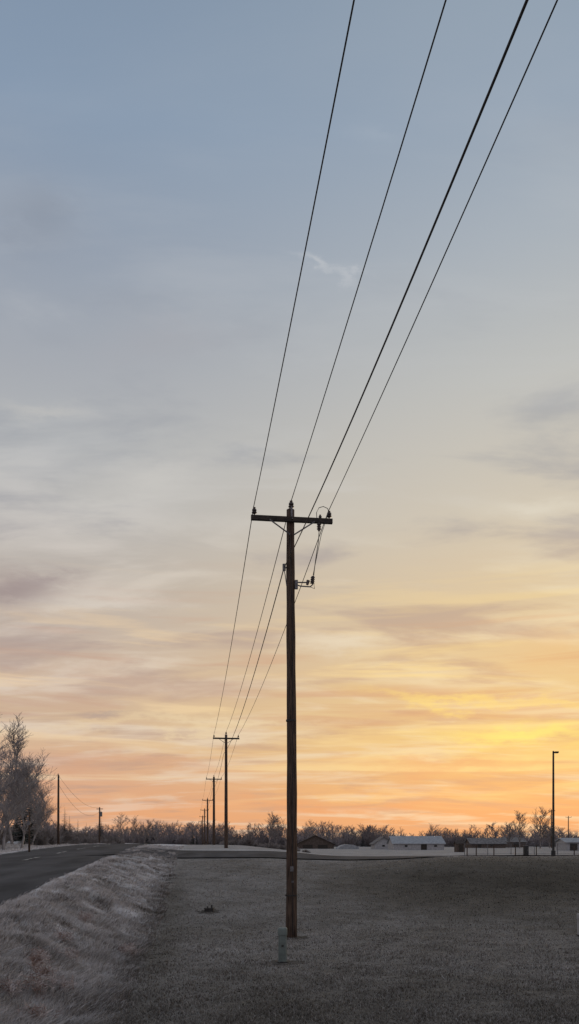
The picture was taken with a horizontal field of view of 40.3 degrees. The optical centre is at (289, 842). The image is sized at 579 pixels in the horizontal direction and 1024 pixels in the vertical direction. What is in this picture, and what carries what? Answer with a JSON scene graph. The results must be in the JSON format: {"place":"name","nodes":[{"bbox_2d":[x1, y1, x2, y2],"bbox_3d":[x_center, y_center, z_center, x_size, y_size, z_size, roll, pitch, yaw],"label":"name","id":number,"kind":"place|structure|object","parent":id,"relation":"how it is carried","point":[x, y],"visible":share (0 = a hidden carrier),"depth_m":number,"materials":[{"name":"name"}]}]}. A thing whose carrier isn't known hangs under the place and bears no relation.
{"place":"outdoors","nodes":[
{"label":"outdoors","id":0,"kind":"place"},
{"bbox_2d":[0,843,108,853],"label":"verge grass","id":1,"kind":"structure","parent":0,"point":[14,847],"depth_m":71.50,"materials":[{"name":"beige plant"}]},
{"bbox_2d":[0,844,177,904],"bbox_3d":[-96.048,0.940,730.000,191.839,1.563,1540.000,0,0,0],"label":"road","id":2,"kind":"structure","parent":0,"point":[20,874],"depth_m":36.33,"materials":[{"name":"grey asphalt"}]},
{"bbox_2d":[1,844,108,859],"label":"road marking","id":3,"kind":"object","parent":2,"relation":"on","point":[44,848],"visible":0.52,"depth_m":49.78,"materials":[{"name":"paint"}]},
{"bbox_2d":[0,841,578,1023],"bbox_3d":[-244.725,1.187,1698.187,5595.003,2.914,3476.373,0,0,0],"label":"ground","id":4,"kind":"structure","parent":0,"point":[448,852],"depth_m":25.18,"materials":[{"name":"plant"}]},
{"bbox_2d":[0,728,19,796],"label":"bare tree","id":5,"kind":"object","parent":4,"relation":"on","point":[1,768],"visible":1,"depth_m":62.07,"materials":[{"name":"plant"}]},
{"bbox_2d":[0,977,25,998],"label":"dry weed","id":6,"kind":"object","parent":4,"relation":"on","point":[10,988],"visible":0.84,"depth_m":11.20,"materials":[{"name":"grey plant"}]},
{"bbox_2d":[0,714,25,814],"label":"bare tree","id":7,"kind":"object","parent":4,"relation":"on","point":[1,787],"visible":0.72,"depth_m":65.52,"materials":[{"name":"plant"}]},
{"bbox_2d":[0,733,25,804],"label":"bare tree","id":8,"kind":"object","parent":4,"relation":"on","point":[2,754],"visible":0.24,"depth_m":76.99,"materials":[{"name":"plant"}]},
{"bbox_2d":[0,753,38,844],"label":"bare tree","id":9,"kind":"object","parent":4,"relation":"on","point":[10,832],"visible":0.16,"depth_m":80.14,"materials":[{"name":"plant"}]},
{"bbox_2d":[0,766,48,848],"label":"bare tree","id":10,"kind":"object","parent":4,"relation":"on","point":[33,817],"visible":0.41,"depth_m":71.94,"materials":[{"name":"plant"}]},
{"bbox_2d":[0,747,49,849],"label":"bare tree","id":11,"kind":"object","parent":4,"relation":"on","point":[6,818],"visible":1,"depth_m":64.35,"materials":[{"name":"plant"}]},
{"bbox_2d":[12,789,37,843],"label":"spruce tree","id":12,"kind":"object","parent":4,"relation":"on","point":[21,837],"visible":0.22,"depth_m":83.84,"materials":[{"name":"plant"}]},
{"bbox_2d":[27,811,29,851],"bbox_3d":[-17.168,-0.554,51.962,0.220,3.041,0.215,0,0,0],"label":"sign post","id":13,"kind":"object","parent":4,"relation":"on","point":[28,823],"visible":0.88,"depth_m":51.95,"materials":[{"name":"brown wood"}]},
{"bbox_2d":[0,714,57,833],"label":"bare tree","id":14,"kind":"object","parent":4,"relation":"on","point":[18,744],"visible":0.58,"depth_m":73.26,"materials":[{"name":"plant"}]},
{"bbox_2d":[6,754,53,825],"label":"bare tree","id":15,"kind":"object","parent":4,"relation":"on","point":[33,803],"visible":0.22,"depth_m":89.63,"materials":[{"name":"plant"}]},
{"bbox_2d":[17,972,54,997],"bbox_3d":[-3.723,2.092,11.671,0.562,0.389,0.590,0,0,0],"label":"dry weed","id":16,"kind":"object","parent":4,"relation":"on","point":[37,982],"visible":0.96,"depth_m":11.58,"materials":[{"name":"grey plant"}]},
{"bbox_2d":[21,945,50,959],"bbox_3d":[-4.550,2.006,13.965,0.579,0.345,0.550,0,0,0],"label":"dry weed","id":17,"kind":"object","parent":4,"relation":"on","point":[32,952],"visible":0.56,"depth_m":14.06,"materials":[{"name":"beige plant"}]},
{"bbox_2d":[12,1001,63,1022],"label":"dry weed","id":18,"kind":"object","parent":4,"relation":"on","point":[36,1011],"visible":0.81,"depth_m":10.18,"materials":[{"name":"plant"}]},
{"bbox_2d":[25,949,54,969],"bbox_3d":[-4.188,1.965,13.151,0.487,0.352,0.418,0,0,42],"label":"dry weed","id":19,"kind":"object","parent":4,"relation":"on","point":[42,955],"visible":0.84,"depth_m":13.18,"materials":[{"name":"grey plant"}]},
{"bbox_2d":[28,775,52,831],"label":"bare tree","id":20,"kind":"object","parent":4,"relation":"on","point":[38,810],"visible":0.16,"depth_m":97.08,"materials":[{"name":"plant"}]},
{"bbox_2d":[27,958,58,978],"bbox_3d":[-3.955,2.067,12.593,0.552,0.351,0.590,0,0,0],"label":"dry weed","id":21,"kind":"object","parent":4,"relation":"on","point":[42,970],"visible":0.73,"depth_m":12.59,"materials":[{"name":"plant"}]},
{"bbox_2d":[30,780,61,845],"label":"bare tree","id":22,"kind":"object","parent":4,"relation":"on","point":[43,818],"visible":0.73,"depth_m":83.99,"materials":[{"name":"plant"}]},
{"bbox_2d":[57,774,59,844],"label":"service pole","id":23,"kind":"object","parent":4,"relation":"on","point":[58,834],"visible":0.85,"depth_m":87.90,"materials":[{"name":"wood"}]},
{"bbox_2d":[6,774,97,815],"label":"service wires","id":24,"kind":"object","parent":23,"relation":"attached to","point":[75,796],"visible":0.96,"depth_m":102.41,"materials":[{"name":"black metal"}]},
{"bbox_2d":[0,826,123,844],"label":"roadside brush","id":25,"kind":"object","parent":4,"relation":"on","point":[49,837],"visible":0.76,"depth_m":105.51,"materials":[{"name":"plant"}]},
{"bbox_2d":[48,973,78,992],"bbox_3d":[-3.503,2.181,12.098,0.470,0.308,0.451,0,0,0],"label":"dry weed","id":26,"kind":"object","parent":4,"relation":"on","point":[63,983],"visible":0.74,"depth_m":12.10,"materials":[{"name":"grey plant"}]},
{"bbox_2d":[52,928,75,941],"bbox_3d":[-4.902,2.011,17.082,0.557,0.357,0.740,0,0,0],"label":"dry weed","id":27,"kind":"object","parent":4,"relation":"on","point":[63,937],"visible":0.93,"depth_m":16.96,"materials":[{"name":"beige plant"}]},
{"bbox_2d":[61,814,67,831],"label":"spruce tree","id":28,"kind":"object","parent":4,"relation":"on","point":[65,825],"visible":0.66,"depth_m":149.83,"materials":[{"name":"plant"}]},
{"bbox_2d":[54,946,81,961],"bbox_3d":[-4.329,2.202,15.448,0.540,0.325,0.438,0,0,23],"label":"dry weed","id":29,"kind":"object","parent":4,"relation":"on","point":[69,955],"visible":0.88,"depth_m":15.46,"materials":[{"name":"grey plant"}]},
{"bbox_2d":[76,911,99,922],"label":"dry weed","id":30,"kind":"object","parent":4,"relation":"on","point":[82,917],"visible":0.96,"depth_m":19.98,"materials":[{"name":"beige plant"}]},
{"bbox_2d":[0,844,182,1023],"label":"embankment grass","id":31,"kind":"structure","parent":4,"relation":"on","point":[30,937],"depth_m":17.35,"materials":[{"name":"beige plant"}]},
{"bbox_2d":[99,807,101,842],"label":"service pole","id":32,"kind":"object","parent":4,"relation":"on","point":[100,814],"visible":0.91,"depth_m":134.88,"materials":[{"name":"brown wood"}]},
{"bbox_2d":[112,814,131,843],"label":"bare tree","id":33,"kind":"object","parent":4,"relation":"on","point":[121,835],"visible":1,"depth_m":169.99,"materials":[{"name":"brown plant"}]},
{"bbox_2d":[118,942,142,955],"bbox_3d":[-3.500,2.371,17.481,0.587,0.303,0.533,0,0,29],"label":"dry weed","id":34,"kind":"object","parent":4,"relation":"on","point":[128,949],"visible":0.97,"depth_m":17.49,"materials":[{"name":"beige plant"}]},
{"bbox_2d":[129,826,137,843],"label":"bare tree","id":35,"kind":"object","parent":4,"relation":"on","point":[133,835],"visible":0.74,"depth_m":185.38,"materials":[{"name":"brown plant"}]},
{"bbox_2d":[126,815,143,843],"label":"bare tree","id":36,"kind":"object","parent":4,"relation":"on","point":[135,828],"visible":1,"depth_m":178.56,"materials":[{"name":"brown plant"}]},
{"bbox_2d":[140,819,153,843],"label":"bare tree","id":37,"kind":"object","parent":4,"relation":"on","point":[147,830],"visible":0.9,"depth_m":189.34,"materials":[{"name":"brown plant"}]},
{"bbox_2d":[199,815,202,844],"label":"utility pole","id":38,"kind":"object","parent":4,"relation":"on","point":[202,828],"visible":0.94,"depth_m":269.84,"materials":[{"name":"brown wood"}]},
{"bbox_2d":[204,808,208,844],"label":"utility pole","id":39,"kind":"object","parent":4,"relation":"on","point":[204,825],"visible":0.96,"depth_m":214.84,"materials":[{"name":"brown wood"}]},
{"bbox_2d":[195,910,218,913],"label":"bare soil","id":40,"kind":"structure","parent":4,"relation":"on","point":[215,911],"depth_m":27.07,"materials":[{"name":"brown soil"}]},
{"bbox_2d":[204,905,214,911],"bbox_3d":[-2.782,2.283,27.300,0.340,0.250,0.310,0,0,0],"label":"drain cover box","id":41,"kind":"object","parent":40,"relation":"on","point":[209,909],"visible":1,"depth_m":27.16,"materials":[{"name":"plastic"}]},
{"bbox_2d":[202,798,212,844],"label":"utility pole","id":42,"kind":"object","parent":4,"relation":"on","point":[207,800],"visible":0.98,"depth_m":164.83,"materials":[{"name":"brown wood"}]},
{"bbox_2d":[206,775,221,844],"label":"utility pole","id":43,"kind":"object","parent":4,"relation":"on","point":[213,779],"visible":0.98,"depth_m":109.85,"materials":[{"name":"brown wood"}]},
{"bbox_2d":[213,732,238,847],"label":"utility pole","id":44,"kind":"object","parent":4,"relation":"on","point":[226,809],"visible":0.98,"depth_m":66.89,"materials":[{"name":"brown wood"}]},
{"bbox_2d":[243,824,256,839],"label":"bare tree","id":45,"kind":"object","parent":4,"relation":"on","point":[248,829],"visible":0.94,"depth_m":308.77,"materials":[{"name":"brown plant"}]},
{"bbox_2d":[168,848,341,855],"bbox_3d":[30.000,0.792,61.804,80.000,0.648,5.009,0,0,0],"label":"gravel shoulder","id":46,"kind":"object","parent":4,"relation":"on","point":[242,850],"visible":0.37,"depth_m":60.98},
{"bbox_2d":[219,837,309,852],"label":"field brush","id":47,"kind":"object","parent":4,"relation":"on","point":[246,842],"visible":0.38,"depth_m":98.43,"materials":[{"name":"plant"}]},
{"bbox_2d":[265,812,280,842],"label":"bare tree","id":48,"kind":"object","parent":4,"relation":"on","point":[271,828],"visible":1,"depth_m":290.59,"materials":[{"name":"brown plant"}]},
{"bbox_2d":[268,814,286,844],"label":"bare tree","id":49,"kind":"object","parent":4,"relation":"on","point":[275,829],"visible":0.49,"depth_m":301.05,"materials":[{"name":"brown plant"}]},
{"bbox_2d":[274,818,286,844],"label":"bare tree","id":50,"kind":"object","parent":4,"relation":"on","point":[278,824],"visible":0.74,"depth_m":299.54,"materials":[{"name":"brown plant"}]},
{"bbox_2d":[258,960,305,965],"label":"bare soil","id":51,"kind":"structure","parent":4,"relation":"on","point":[274,962],"depth_m":16.79,"materials":[{"name":"soil"}]},
{"bbox_2d":[277,927,287,962],"bbox_3d":[-0.147,2.256,16.900,0.238,0.860,0.238,0,0,0],"label":"utility pedestal","id":52,"kind":"object","parent":4,"relation":"on","point":[282,944],"visible":0.87,"depth_m":16.81,"materials":[{"name":"green plastic"}]},
{"bbox_2d":[3,819,578,846],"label":"distant treeline","id":53,"kind":"object","parent":4,"relation":"on","point":[167,836],"visible":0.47,"depth_m":338.68,"materials":[{"name":"plant"}]},
{"bbox_2d":[251,500,332,937],"bbox_3d":[0.053,-3.188,21.642,2.240,12.424,0.453,0,0,-7],"label":"utility pole","id":54,"kind":"object","parent":4,"relation":"on","point":[290,519],"visible":1,"depth_m":21.58,"materials":[{"name":"brown wood"}]},
{"bbox_2d":[200,0,557,826],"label":"power lines","id":55,"kind":"object","parent":54,"relation":"attached to","point":[362,274],"visible":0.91,"depth_m":10.45,"materials":[{"name":"black metal"}]},
{"bbox_2d":[56,825,528,846],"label":"distant conifers","id":56,"kind":"object","parent":4,"relation":"on","point":[257,833],"visible":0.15,"depth_m":326.58,"materials":[{"name":"plant"}]},
{"bbox_2d":[276,936,309,939],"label":"bare soil","id":57,"kind":"structure","parent":4,"relation":"on","point":[299,937],"depth_m":21.57,"materials":[{"name":"brown soil"}]},
{"bbox_2d":[301,821,318,837],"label":"bare tree","id":58,"kind":"object","parent":4,"relation":"on","point":[310,822],"visible":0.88,"depth_m":299.16,"materials":[{"name":"brown plant"}]},
{"bbox_2d":[297,835,335,848],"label":"brown garage","id":59,"kind":"structure","parent":4,"relation":"on","point":[315,842],"depth_m":200.00,"materials":[{"name":"brown wood"}]},
{"bbox_2d":[303,845,326,848],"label":"doors","id":60,"kind":"structure","parent":59,"relation":"in","point":[304,846],"depth_m":199.95,"materials":[{"name":"brown wood"}]},
{"bbox_2d":[336,844,358,848],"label":"hoop shelter","id":61,"kind":"object","parent":4,"relation":"on","point":[346,846],"visible":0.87,"depth_m":190.00,"materials":[{"name":"fabric"}]},
{"bbox_2d":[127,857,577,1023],"bbox_3d":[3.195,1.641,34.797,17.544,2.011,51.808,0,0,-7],"label":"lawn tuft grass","id":62,"kind":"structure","parent":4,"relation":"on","point":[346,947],"depth_m":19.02,"materials":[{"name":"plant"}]},
{"bbox_2d":[348,827,359,844],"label":"bare tree","id":63,"kind":"object","parent":4,"relation":"on","point":[352,829],"visible":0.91,"depth_m":310.83,"materials":[{"name":"brown plant"}]},
{"bbox_2d":[369,836,387,848],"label":"white shed","id":64,"kind":"structure","parent":4,"relation":"on","point":[379,842],"depth_m":185.00,"materials":[{"name":"paint"}]},
{"bbox_2d":[388,840,443,849],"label":"walls","id":65,"kind":"structure","parent":4,"relation":"on","point":[391,846],"depth_m":165.00,"materials":[{"name":"white paint"}]},
{"bbox_2d":[386,836,445,843],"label":"roof","id":66,"kind":"structure","parent":65,"relation":"on","point":[417,839],"depth_m":167.24,"materials":[{"name":"metal"}]},
{"bbox_2d":[421,844,426,849],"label":"doors","id":67,"kind":"structure","parent":65,"relation":"attached to","point":[423,846],"depth_m":164.93,"materials":[{"name":"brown wood"}]},
{"bbox_2d":[424,823,439,835],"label":"bare tree","id":68,"kind":"object","parent":4,"relation":"on","point":[430,831],"visible":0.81,"depth_m":301.62,"materials":[{"name":"brown plant"}]},
{"bbox_2d":[453,841,465,851],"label":"dark shed","id":69,"kind":"structure","parent":4,"relation":"on","point":[458,846],"depth_m":120.00,"materials":[{"name":"brown"}]},
{"bbox_2d":[465,840,505,847],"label":"walls","id":70,"kind":"structure","parent":4,"relation":"on","point":[485,845],"depth_m":230.00,"materials":[{"name":"brown"}]},
{"bbox_2d":[465,838,506,843],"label":"roof","id":71,"kind":"structure","parent":70,"relation":"on","point":[486,841],"depth_m":232.06,"materials":[{"name":"grey metal"}]},
{"bbox_2d":[502,822,516,847],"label":"bare tree","id":72,"kind":"object","parent":4,"relation":"on","point":[509,833],"visible":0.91,"depth_m":234.19,"materials":[{"name":"brown plant"}]},
{"bbox_2d":[502,837,526,847],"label":"grey barn","id":73,"kind":"structure","parent":4,"relation":"on","point":[514,841],"depth_m":260.08,"materials":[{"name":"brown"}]},
{"bbox_2d":[505,811,529,847],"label":"bare tree","id":74,"kind":"object","parent":4,"relation":"on","point":[520,832],"visible":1,"depth_m":215.78,"materials":[{"name":"brown plant"}]},
{"bbox_2d":[464,844,576,854],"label":"chain link fence","id":75,"kind":"object","parent":4,"relation":"on","point":[521,848],"visible":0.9,"depth_m":88.03,"materials":[{"name":"metal"}]},
{"bbox_2d":[523,845,528,854],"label":"electrical cabinet","id":76,"kind":"object","parent":4,"relation":"on","point":[525,849],"visible":0.88,"depth_m":69.85,"materials":[{"name":"metal"}]},
{"bbox_2d":[529,806,551,847],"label":"bare tree","id":77,"kind":"object","parent":4,"relation":"on","point":[540,829],"visible":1,"depth_m":209.76,"materials":[{"name":"brown plant"}]},
{"bbox_2d":[543,820,551,847],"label":"bare tree","id":78,"kind":"object","parent":4,"relation":"on","point":[549,831],"visible":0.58,"depth_m":224.84,"materials":[{"name":"brown plant"}]},
{"bbox_2d":[551,751,558,854],"bbox_3d":[20.862,-2.927,62.000,0.560,8.547,0.340,0,0,0],"label":"street lamp","id":79,"kind":"object","parent":4,"relation":"on","point":[553,851],"visible":0.85,"depth_m":61.94,"materials":[{"name":"metal"}]},
{"bbox_2d":[555,838,578,850],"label":"white garage","id":80,"kind":"structure","parent":4,"relation":"on","point":[562,843],"depth_m":150.85,"materials":[{"name":"paint"}]},
{"bbox_2d":[570,843,576,850],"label":"doors","id":81,"kind":"structure","parent":80,"relation":"in","point":[572,845],"depth_m":149.94,"materials":[{"name":"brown wood"}]},
{"bbox_2d":[576,913,578,936],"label":"utility pedestal","id":82,"kind":"object","parent":4,"relation":"on","point":[577,924],"visible":0.86,"depth_m":21.49,"materials":[{"name":"white paint"}]},
{"bbox_2d":[0,0,578,838],"label":"sky","id":83,"kind":"structure","parent":0,"point":[161,160],"materials":[{"name":"blue"}]},
{"bbox_2d":[85,848,577,858],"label":"side road","id":84,"kind":"structure","parent":0,"point":[194,853],"depth_m":53.76,"materials":[{"name":"grey asphalt"}]}
]}

